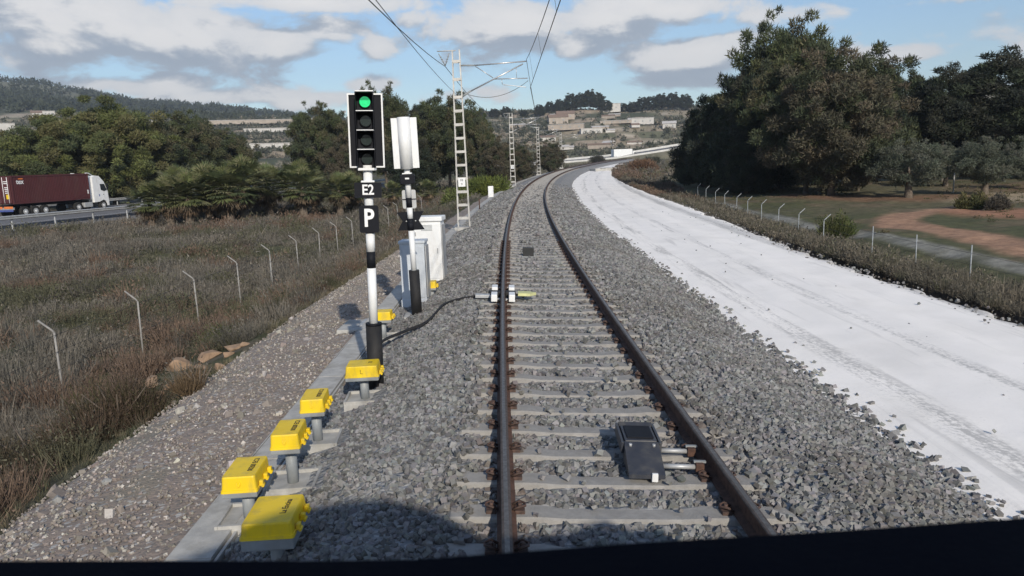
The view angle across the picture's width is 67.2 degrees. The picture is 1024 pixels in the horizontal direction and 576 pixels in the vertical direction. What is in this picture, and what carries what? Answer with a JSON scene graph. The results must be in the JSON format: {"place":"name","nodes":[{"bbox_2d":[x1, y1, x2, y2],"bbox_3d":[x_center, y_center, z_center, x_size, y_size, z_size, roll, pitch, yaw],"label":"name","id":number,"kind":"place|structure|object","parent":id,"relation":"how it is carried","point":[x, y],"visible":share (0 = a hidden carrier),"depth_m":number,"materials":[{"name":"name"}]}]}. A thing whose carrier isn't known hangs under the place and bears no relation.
{"place":"outdoors","nodes":[
{"label":"outdoors","id":0,"kind":"place"},
{"bbox_2d":[0,173,543,560],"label":"gravel path","id":1,"kind":"structure","parent":0,"point":[39,547],"depth_m":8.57,"materials":[{"name":"grey gravel"}]},
{"bbox_2d":[214,456,273,536],"bbox_3d":[-2.237,1.782,6.541,0.460,0.572,0.480,-3,9,-4],"label":"junction box","id":2,"kind":"object","parent":1,"relation":"on","point":[245,479],"visible":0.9,"depth_m":6.37,"materials":[{"name":"yellow plastic"}]},
{"bbox_2d":[336,319,366,333],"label":"concrete slab","id":3,"kind":"structure","parent":1,"relation":"on","point":[351,326],"depth_m":14.46,"materials":[{"name":"concrete"}]},
{"bbox_2d":[0,81,1023,534],"bbox_3d":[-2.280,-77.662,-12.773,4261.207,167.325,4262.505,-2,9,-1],"label":"ground","id":4,"kind":"structure","parent":0,"point":[936,221],"depth_m":40.49,"materials":[{"name":"soil"}]},
{"bbox_2d":[0,407,137,483],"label":"bush","id":5,"kind":"object","parent":4,"relation":"on","point":[17,452],"visible":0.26,"depth_m":10.47,"materials":[{"name":"brown plant"}]},
{"bbox_2d":[0,107,150,208],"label":"pine tree","id":6,"kind":"object","parent":4,"relation":"on","point":[46,133],"visible":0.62,"depth_m":85.94,"materials":[{"name":"green plant"}]},
{"bbox_2d":[26,93,180,204],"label":"pine tree","id":7,"kind":"object","parent":4,"relation":"on","point":[120,122],"visible":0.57,"depth_m":92.25,"materials":[{"name":"green plant"}]},
{"bbox_2d":[35,367,182,446],"bbox_3d":[-5.973,1.686,11.448,2.080,1.083,2.325,-5,10,-19],"label":"bush","id":8,"kind":"object","parent":4,"relation":"on","point":[126,406],"visible":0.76,"depth_m":11.44,"materials":[{"name":"brown plant"}]},
{"bbox_2d":[121,181,175,227],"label":"palm tree","id":9,"kind":"object","parent":4,"relation":"on","point":[147,215],"visible":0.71,"depth_m":60.56,"materials":[{"name":"green plant"}]},
{"bbox_2d":[102,113,210,197],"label":"pine tree","id":10,"kind":"object","parent":4,"relation":"on","point":[175,148],"visible":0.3,"depth_m":97.98,"materials":[{"name":"green plant"}]},
{"bbox_2d":[140,173,194,226],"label":"palm tree","id":11,"kind":"object","parent":4,"relation":"on","point":[162,181],"visible":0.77,"depth_m":60.35,"materials":[{"name":"green plant"}]},
{"bbox_2d":[148,163,200,221],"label":"palm tree","id":12,"kind":"object","parent":4,"relation":"on","point":[172,170],"visible":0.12,"depth_m":67.55,"materials":[{"name":"green plant"}]},
{"bbox_2d":[156,167,217,225],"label":"palm tree","id":13,"kind":"object","parent":4,"relation":"on","point":[188,210],"visible":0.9,"depth_m":60.62,"materials":[{"name":"green plant"}]},
{"bbox_2d":[163,357,212,397],"bbox_3d":[-5.140,1.425,12.228,0.778,0.582,1.206,-4,10,-12],"label":"bush","id":14,"kind":"object","parent":4,"relation":"on","point":[190,383],"visible":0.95,"depth_m":12.07,"materials":[{"name":"brown plant"}]},
{"bbox_2d":[149,109,229,166],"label":"pine tree","id":15,"kind":"object","parent":4,"relation":"on","point":[198,126],"visible":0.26,"depth_m":101.99,"materials":[{"name":"green plant"}]},
{"bbox_2d":[0,183,384,230],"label":"highway","id":16,"kind":"structure","parent":4,"relation":"on","point":[110,215],"depth_m":69.72,"materials":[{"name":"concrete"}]},
{"bbox_2d":[0,173,109,215],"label":"container lorry","id":17,"kind":"object","parent":16,"relation":"on","point":[24,194],"visible":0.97,"depth_m":75.24,"materials":[{"name":"red metal"}]},
{"bbox_2d":[0,179,384,229],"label":"guard rail","id":18,"kind":"object","parent":4,"relation":"on","point":[54,214],"visible":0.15,"depth_m":65.19,"materials":[{"name":"metal"}]},
{"bbox_2d":[174,160,237,222],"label":"palm tree","id":19,"kind":"object","parent":4,"relation":"on","point":[198,170],"visible":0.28,"depth_m":63.53,"materials":[{"name":"green plant"}]},
{"bbox_2d":[0,221,445,531],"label":"grass tufts","id":20,"kind":"object","parent":4,"relation":"on","point":[276,325],"visible":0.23,"depth_m":10.98,"materials":[{"name":"plant"}]},
{"bbox_2d":[190,127,263,167],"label":"pine tree","id":21,"kind":"object","parent":4,"relation":"on","point":[237,145],"visible":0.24,"depth_m":105.01,"materials":[{"name":"green plant"}]},
{"bbox_2d":[192,160,264,221],"bbox_3d":[-23.342,-7.651,63.459,6.916,5.778,6.229,5,12,37],"label":"palm tree","id":22,"kind":"object","parent":4,"relation":"on","point":[229,206],"visible":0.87,"depth_m":62.38,"materials":[{"name":"green plant"}]},
{"bbox_2d":[0,188,481,497],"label":"green scrub","id":23,"kind":"object","parent":4,"relation":"on","point":[13,299],"visible":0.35,"depth_m":27.94,"materials":[{"name":"green plant"}]},
{"bbox_2d":[213,152,274,219],"bbox_3d":[-22.725,-8.368,65.170,6.104,6.318,6.806,-7,10,-26],"label":"palm tree","id":24,"kind":"object","parent":4,"relation":"on","point":[241,162],"visible":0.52,"depth_m":64.36,"materials":[{"name":"green plant"}]},
{"bbox_2d":[204,119,292,125],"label":"shed","id":25,"kind":"structure","parent":4,"relation":"on","point":[225,122],"depth_m":547.17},
{"bbox_2d":[0,180,511,522],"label":"dry grey scrub","id":26,"kind":"object","parent":4,"relation":"on","point":[23,404],"visible":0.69,"depth_m":27.45,"materials":[{"name":"plant"}]},
{"bbox_2d":[261,244,272,284],"bbox_3d":[-8.928,-0.647,28.490,0.314,2.035,0.638,-3,9,1],"label":"fence post","id":27,"kind":"object","parent":4,"relation":"on","point":[270,264],"visible":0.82,"depth_m":28.16,"materials":[{"name":"metal"}]},
{"bbox_2d":[0,208,396,397],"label":"fence wire","id":28,"kind":"object","parent":27,"relation":"attached to","point":[153,311],"visible":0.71,"depth_m":18.28,"materials":[{"name":"grey metal"}]},
{"bbox_2d":[245,160,291,217],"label":"palm tree","id":29,"kind":"object","parent":4,"relation":"on","point":[269,201],"visible":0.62,"depth_m":68.23,"materials":[{"name":"green plant"}]},
{"bbox_2d":[0,74,538,119],"bbox_3d":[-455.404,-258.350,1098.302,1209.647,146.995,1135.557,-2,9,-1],"label":"woods","id":30,"kind":"object","parent":4,"relation":"on","point":[37,99],"visible":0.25,"depth_m":846.85,"materials":[{"name":"green plant"}]},
{"bbox_2d":[239,494,311,560],"bbox_3d":[-1.710,1.910,5.627,0.460,0.642,0.500,-3,9,-3],"label":"junction box","id":31,"kind":"object","parent":4,"relation":"on","point":[274,525],"visible":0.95,"depth_m":5.41,"materials":[{"name":"yellow plastic"}]},
{"bbox_2d":[270,155,330,208],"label":"palm tree","id":32,"kind":"object","parent":4,"relation":"on","point":[293,165],"visible":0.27,"depth_m":76.32,"materials":[{"name":"green plant"}]},
{"bbox_2d":[273,163,328,218],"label":"palm tree","id":33,"kind":"object","parent":4,"relation":"on","point":[303,201],"visible":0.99,"depth_m":66.36,"materials":[{"name":"green plant"}]},
{"bbox_2d":[282,100,348,196],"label":"pine tree","id":34,"kind":"object","parent":4,"relation":"on","point":[310,134],"visible":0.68,"depth_m":99.08,"materials":[{"name":"green plant"}]},
{"bbox_2d":[318,170,356,215],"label":"palm tree","id":35,"kind":"object","parent":4,"relation":"on","point":[338,199],"visible":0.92,"depth_m":70.03,"materials":[{"name":"green plant"}]},
{"bbox_2d":[317,133,362,192],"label":"pine tree","id":36,"kind":"object","parent":4,"relation":"on","point":[340,156],"visible":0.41,"depth_m":97.45,"materials":[{"name":"green plant"}]},
{"bbox_2d":[0,104,705,181],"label":"hillside groves","id":37,"kind":"object","parent":4,"relation":"on","point":[268,151],"visible":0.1,"depth_m":476.12,"materials":[{"name":"green plant"}]},
{"bbox_2d":[164,172,548,560],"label":"cable duct","id":38,"kind":"object","parent":4,"relation":"on","point":[202,540],"visible":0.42,"depth_m":7.77,"materials":[{"name":"concrete"}]},
{"bbox_2d":[358,79,411,190],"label":"pine tree","id":39,"kind":"object","parent":4,"relation":"on","point":[393,107],"visible":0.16,"depth_m":110.12,"materials":[{"name":"green plant"}]},
{"bbox_2d":[382,179,402,207],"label":"palm tree","id":40,"kind":"object","parent":4,"relation":"on","point":[391,185],"visible":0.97,"depth_m":76.47,"materials":[{"name":"green plant"}]},
{"bbox_2d":[391,117,423,318],"bbox_3d":[-1.864,-1.217,14.172,0.500,3.760,0.460,-3,10,-3],"label":"railway signal","id":41,"kind":"object","parent":4,"relation":"on","point":[405,144],"visible":0.93,"depth_m":14.00,"materials":[{"name":"white paint"}]},
{"bbox_2d":[380,135,442,189],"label":"pine tree","id":42,"kind":"object","parent":4,"relation":"on","point":[424,171],"visible":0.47,"depth_m":96.51,"materials":[{"name":"green plant"}]},
{"bbox_2d":[415,178,439,204],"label":"palm tree","id":43,"kind":"object","parent":4,"relation":"on","point":[428,185],"visible":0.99,"depth_m":77.60,"materials":[{"name":"green plant"}]},
{"bbox_2d":[411,88,494,190],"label":"pine tree","id":44,"kind":"object","parent":4,"relation":"on","point":[438,123],"visible":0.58,"depth_m":97.74,"materials":[{"name":"green plant"}]},
{"bbox_2d":[441,186,474,204],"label":"bush","id":45,"kind":"object","parent":4,"relation":"on","point":[448,195],"visible":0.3,"depth_m":68.79,"materials":[{"name":"green plant"}]},
{"bbox_2d":[445,107,499,177],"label":"pine tree","id":46,"kind":"object","parent":4,"relation":"on","point":[476,131],"visible":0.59,"depth_m":93.07,"materials":[{"name":"green plant"}]},
{"bbox_2d":[437,49,527,230],"bbox_3d":[-1.108,-6.146,32.483,3.710,7.580,0.620,-2,9,1],"label":"catenary mast","id":47,"kind":"object","parent":4,"relation":"on","point":[460,181],"visible":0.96,"depth_m":32.25,"materials":[{"name":"metal"}]},
{"bbox_2d":[458,174,513,195],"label":"bush","id":48,"kind":"object","parent":4,"relation":"on","point":[477,185],"visible":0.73,"depth_m":69.79,"materials":[{"name":"green plant"}]},
{"bbox_2d":[472,135,516,180],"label":"pine tree","id":49,"kind":"object","parent":4,"relation":"on","point":[492,154],"visible":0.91,"depth_m":89.64,"materials":[{"name":"green plant"}]},
{"bbox_2d":[0,518,1023,575],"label":"train cab","id":50,"kind":"object","parent":4,"relation":"on","point":[986,548],"visible":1,"depth_m":0.56,"materials":[{"name":"plastic"}]},
{"bbox_2d":[508,141,538,179],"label":"pine tree","id":51,"kind":"object","parent":4,"relation":"on","point":[525,165],"visible":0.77,"depth_m":105.74,"materials":[{"name":"green plant"}]},
{"bbox_2d":[533,140,566,171],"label":"pine tree","id":52,"kind":"object","parent":4,"relation":"on","point":[554,158],"visible":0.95,"depth_m":131.71,"materials":[{"name":"green plant"}]},
{"bbox_2d":[533,146,677,163],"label":"highway","id":53,"kind":"structure","parent":4,"relation":"on","point":[664,155],"depth_m":280.54,"materials":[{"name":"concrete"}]},
{"bbox_2d":[222,159,1023,560],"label":"ballast bed","id":54,"kind":"object","parent":4,"relation":"on","point":[567,179],"visible":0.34,"depth_m":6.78,"materials":[{"name":"grey gravel"}]},
{"bbox_2d":[262,419,321,495],"bbox_3d":[-2.031,1.589,7.104,0.460,0.652,0.460,-3,9,-5],"label":"junction box","id":55,"kind":"object","parent":54,"relation":"on","point":[288,438],"visible":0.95,"depth_m":7.04,"materials":[{"name":"yellow plastic"}]},
{"bbox_2d":[297,388,342,455],"bbox_3d":[-2.049,1.409,8.091,0.460,0.622,0.460,-3,9,-5],"label":"junction box","id":56,"kind":"object","parent":54,"relation":"on","point":[316,403],"visible":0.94,"depth_m":7.97,"materials":[{"name":"yellow plastic"}]},
{"bbox_2d":[343,359,384,411],"bbox_3d":[-1.783,1.179,9.350,0.473,0.562,0.460,-3,9,-3],"label":"junction box","id":57,"kind":"object","parent":54,"relation":"on","point":[364,372],"visible":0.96,"depth_m":9.17,"materials":[{"name":"yellow plastic"}]},
{"bbox_2d":[347,90,384,389],"bbox_3d":[-1.747,-0.470,9.537,0.420,3.829,0.350,-2,9,-6],"label":"railway signal","id":58,"kind":"object","parent":54,"relation":"on","point":[366,132],"visible":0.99,"depth_m":9.36,"materials":[{"name":"white paint"}]},
{"bbox_2d":[377,309,397,342],"bbox_3d":[-2.151,0.660,12.870,0.460,0.570,0.460,-2,9,0],"label":"junction box","id":59,"kind":"object","parent":54,"relation":"on","point":[385,316],"visible":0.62,"depth_m":12.74,"materials":[{"name":"yellow plastic"}]},
{"bbox_2d":[398,238,430,307],"bbox_3d":[-1.979,-0.310,15.763,0.550,1.355,0.460,-2,9,3],"label":"equipment cabinet","id":60,"kind":"object","parent":54,"relation":"on","point":[422,255],"visible":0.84,"depth_m":15.55,"materials":[{"name":"metal"}]},
{"bbox_2d":[414,215,446,280],"bbox_3d":[-1.951,-0.896,18.311,0.800,1.625,0.640,-1,9,5],"label":"equipment cabinet","id":61,"kind":"object","parent":54,"relation":"on","point":[433,231],"visible":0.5,"depth_m":18.03,"materials":[{"name":"white metal"}]},
{"bbox_2d":[447,538,565,555],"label":"sleeper","id":62,"kind":"object","parent":54,"relation":"on","point":[488,546],"visible":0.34,"depth_m":5.13,"materials":[{"name":"concrete"}]},
{"bbox_2d":[497,158,626,552],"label":"rail","id":63,"kind":"object","parent":62,"relation":"on","point":[507,537],"visible":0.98,"depth_m":6.97,"materials":[{"name":"brown metal"}]},
{"bbox_2d":[475,285,535,301],"bbox_3d":[-0.115,0.102,14.382,1.130,0.150,1.160,1,9,-1],"label":"axle counter","id":64,"kind":"object","parent":63,"relation":"attached to","point":[511,294],"visible":1,"depth_m":14.28,"materials":[{"name":"white paint"}]},
{"bbox_2d":[544,158,777,535],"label":"rail","id":65,"kind":"object","parent":62,"relation":"on","point":[750,517],"visible":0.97,"depth_m":7.33,"materials":[{"name":"brown metal"}]},
{"bbox_2d":[484,283,607,290],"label":"sleeper","id":66,"kind":"object","parent":54,"relation":"on","point":[583,286],"visible":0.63,"depth_m":15.71,"materials":[{"name":"concrete"}]},
{"bbox_2d":[478,304,624,313],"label":"sleeper","id":67,"kind":"object","parent":54,"relation":"on","point":[595,310],"visible":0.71,"depth_m":13.34,"materials":[{"name":"concrete"}]},
{"bbox_2d":[483,300,622,307],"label":"sleeper","id":68,"kind":"object","parent":54,"relation":"on","point":[590,304],"visible":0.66,"depth_m":13.93,"materials":[{"name":"concrete"}]},
{"bbox_2d":[477,311,631,320],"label":"sleeper","id":69,"kind":"object","parent":54,"relation":"on","point":[600,317],"visible":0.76,"depth_m":12.75,"materials":[{"name":"concrete"}]},
{"bbox_2d":[475,319,638,328],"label":"sleeper","id":70,"kind":"object","parent":54,"relation":"on","point":[604,324],"visible":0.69,"depth_m":12.17,"materials":[{"name":"concrete"}]},
{"bbox_2d":[477,327,646,337],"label":"sleeper","id":71,"kind":"object","parent":54,"relation":"on","point":[516,333],"visible":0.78,"depth_m":11.57,"materials":[{"name":"concrete"}]},
{"bbox_2d":[473,336,653,347],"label":"sleeper","id":72,"kind":"object","parent":54,"relation":"on","point":[519,342],"visible":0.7,"depth_m":10.98,"materials":[{"name":"concrete"}]},
{"bbox_2d":[471,346,663,358],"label":"sleeper","id":73,"kind":"object","parent":54,"relation":"on","point":[513,352],"visible":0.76,"depth_m":10.38,"materials":[{"name":"concrete"}]},
{"bbox_2d":[469,357,672,370],"bbox_3d":[0.749,1.044,9.871,2.600,0.287,0.300,1,9,-1],"label":"sleeper","id":74,"kind":"object","parent":54,"relation":"on","point":[525,364],"visible":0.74,"depth_m":9.79,"materials":[{"name":"concrete"}]},
{"bbox_2d":[470,369,684,384],"bbox_3d":[0.758,1.142,9.280,2.600,0.287,0.300,1,9,-1],"label":"sleeper","id":75,"kind":"object","parent":54,"relation":"on","point":[492,375],"visible":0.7,"depth_m":9.20,"materials":[{"name":"concrete"}]},
{"bbox_2d":[464,384,696,399],"bbox_3d":[0.767,1.241,8.688,2.600,0.287,0.300,1,9,-1],"label":"sleeper","id":76,"kind":"object","parent":54,"relation":"on","point":[645,393],"visible":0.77,"depth_m":8.61,"materials":[{"name":"concrete"}]},
{"bbox_2d":[462,400,711,417],"bbox_3d":[0.776,1.339,8.096,2.600,0.287,0.300,1,9,-1],"label":"sleeper","id":77,"kind":"object","parent":54,"relation":"on","point":[643,411],"visible":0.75,"depth_m":8.02,"materials":[{"name":"concrete"}]},
{"bbox_2d":[459,419,728,438],"bbox_3d":[0.787,1.438,7.504,2.600,0.287,0.300,1,9,-1],"label":"sleeper","id":78,"kind":"object","parent":54,"relation":"on","point":[489,428],"visible":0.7,"depth_m":7.42,"materials":[{"name":"concrete"}]},
{"bbox_2d":[455,441,747,461],"bbox_3d":[0.797,1.536,6.912,2.600,0.287,0.300,1,9,-1],"label":"sleeper","id":79,"kind":"object","parent":54,"relation":"on","point":[485,453],"visible":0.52,"depth_m":6.82,"materials":[{"name":"concrete"}]},
{"bbox_2d":[456,467,769,490],"bbox_3d":[0.808,1.635,6.321,2.600,0.287,0.300,1,9,-1],"label":"sleeper","id":80,"kind":"object","parent":54,"relation":"on","point":[702,481],"visible":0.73,"depth_m":6.25,"materials":[{"name":"concrete"}]},
{"bbox_2d":[615,422,705,481],"bbox_3d":[1.279,1.397,6.673,0.683,0.205,0.930,1,9,1],"label":"track magnet","id":81,"kind":"object","parent":80,"relation":"on","point":[640,446],"visible":0.98,"depth_m":6.53,"materials":[{"name":"metal"}]},
{"bbox_2d":[446,499,800,525],"bbox_3d":[0.820,1.734,5.729,2.600,0.287,0.300,1,9,-1],"label":"sleeper","id":82,"kind":"object","parent":54,"relation":"on","point":[719,515],"visible":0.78,"depth_m":5.66,"materials":[{"name":"concrete"}]},
{"bbox_2d":[381,157,904,195],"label":"distant scrub","id":83,"kind":"object","parent":4,"relation":"on","point":[665,164],"visible":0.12,"depth_m":122.69,"materials":[{"name":"green plant"}]},
{"bbox_2d":[627,157,660,170],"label":"bush","id":84,"kind":"object","parent":4,"relation":"on","point":[642,163],"visible":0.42,"depth_m":154.21,"materials":[{"name":"brown plant"}]},
{"bbox_2d":[667,93,709,186],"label":"pine tree","id":85,"kind":"object","parent":4,"relation":"on","point":[682,176],"visible":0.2,"depth_m":79.69,"materials":[{"name":"green plant"}]},
{"bbox_2d":[683,74,738,187],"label":"pine tree","id":86,"kind":"object","parent":4,"relation":"on","point":[704,177],"visible":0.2,"depth_m":69.09,"materials":[{"name":"green plant"}]},
{"bbox_2d":[710,121,777,194],"bbox_3d":[18.984,-10.504,62.444,5.023,6.190,4.962,-4,10,-13],"label":"pine tree","id":87,"kind":"object","parent":4,"relation":"on","point":[735,178],"visible":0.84,"depth_m":61.57,"materials":[{"name":"green plant"}]},
{"bbox_2d":[698,43,810,192],"bbox_3d":[21.009,-14.254,65.082,10.413,12.735,10.286,2,10,23],"label":"pine tree","id":88,"kind":"object","parent":4,"relation":"on","point":[729,131],"visible":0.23,"depth_m":64.23,"materials":[{"name":"green plant"}]},
{"bbox_2d":[715,4,837,188],"bbox_3d":[22.881,-16.302,66.793,11.283,15.998,10.756,4,11,34],"label":"pine tree","id":89,"kind":"object","parent":4,"relation":"on","point":[786,38],"visible":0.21,"depth_m":64.32,"materials":[{"name":"green plant"}]},
{"bbox_2d":[732,32,857,193],"bbox_3d":[22.146,-12.732,57.119,8.941,12.067,9.379,-6,10,-21],"label":"pine tree","id":90,"kind":"object","parent":4,"relation":"on","point":[761,93],"visible":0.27,"depth_m":57.05,"materials":[{"name":"green plant"}]},
{"bbox_2d":[612,163,1023,316],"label":"verge scrub","id":91,"kind":"object","parent":4,"relation":"on","point":[984,289],"visible":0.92,"depth_m":22.45,"materials":[{"name":"green plant"}]},
{"bbox_2d":[746,35,921,195],"bbox_3d":[22.716,-11.825,54.078,11.166,11.106,11.183,-6,10,-23],"label":"pine tree","id":92,"kind":"object","parent":4,"relation":"on","point":[827,162],"visible":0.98,"depth_m":52.30,"materials":[{"name":"green plant"}]},
{"bbox_2d":[813,207,862,238],"bbox_3d":[14.367,-2.775,33.796,2.147,1.575,2.090,-6,10,-20],"label":"bush","id":93,"kind":"object","parent":4,"relation":"on","point":[839,227],"visible":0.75,"depth_m":33.66,"materials":[{"name":"green plant"}]},
{"bbox_2d":[712,177,1023,232],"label":"field weeds","id":94,"kind":"object","parent":4,"relation":"on","point":[992,188],"visible":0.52,"depth_m":54.83,"materials":[{"name":"plant"}]},
{"bbox_2d":[857,39,921,183],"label":"pine tree","id":95,"kind":"object","parent":4,"relation":"on","point":[878,49],"visible":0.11,"depth_m":67.78,"materials":[{"name":"green plant"}]},
{"bbox_2d":[859,137,966,197],"bbox_3d":[26.153,-7.786,50.415,5.840,4.145,5.731,-7,11,-28],"label":"olive tree","id":96,"kind":"object","parent":4,"relation":"on","point":[890,163],"visible":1,"depth_m":49.63,"materials":[{"name":"green plant"}]},
{"bbox_2d":[895,53,947,174],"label":"pine tree","id":97,"kind":"object","parent":4,"relation":"on","point":[914,78],"visible":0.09,"depth_m":70.55,"materials":[{"name":"green plant"}]},
{"bbox_2d":[921,145,968,186],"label":"olive tree","id":98,"kind":"object","parent":4,"relation":"on","point":[945,180],"visible":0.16,"depth_m":61.65,"materials":[{"name":"green plant"}]},
{"bbox_2d":[902,59,993,181],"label":"pine tree","id":99,"kind":"object","parent":4,"relation":"on","point":[934,92],"visible":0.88,"depth_m":66.71,"materials":[{"name":"green plant"}]},
{"bbox_2d":[952,189,988,209],"bbox_3d":[25.066,-4.797,42.138,2.095,1.332,1.688,-2,9,-1],"label":"bush","id":100,"kind":"object","parent":4,"relation":"on","point":[974,201],"visible":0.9,"depth_m":41.95,"materials":[{"name":"green plant"}]},
{"bbox_2d":[937,44,1023,177],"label":"pine tree","id":101,"kind":"object","parent":4,"relation":"on","point":[1009,68],"visible":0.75,"depth_m":65.51,"materials":[{"name":"green plant"}]},
{"bbox_2d":[942,135,1023,195],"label":"olive tree","id":102,"kind":"object","parent":4,"relation":"on","point":[983,176],"visible":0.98,"depth_m":49.80,"materials":[{"name":"green plant"}]},
{"bbox_2d":[983,191,1013,210],"bbox_3d":[25.634,-4.595,40.741,1.702,1.296,1.533,-2,9,-1],"label":"bush","id":103,"kind":"object","parent":4,"relation":"on","point":[997,202],"visible":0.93,"depth_m":40.44,"materials":[{"name":"green plant"}]},
{"bbox_2d":[981,85,1023,156],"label":"pine tree","id":104,"kind":"object","parent":4,"relation":"on","point":[1011,137],"visible":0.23,"depth_m":66.88,"materials":[{"name":"green plant"}]},
{"bbox_2d":[0,0,1023,116],"label":"sky","id":105,"kind":"structure","parent":0,"point":[272,54],"materials":[{"name":"blue"}]},
{"bbox_2d":[572,164,1023,519],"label":"white gravel road","id":106,"kind":"structure","parent":0,"point":[948,381],"depth_m":13.54,"materials":[{"name":"white gravel"}]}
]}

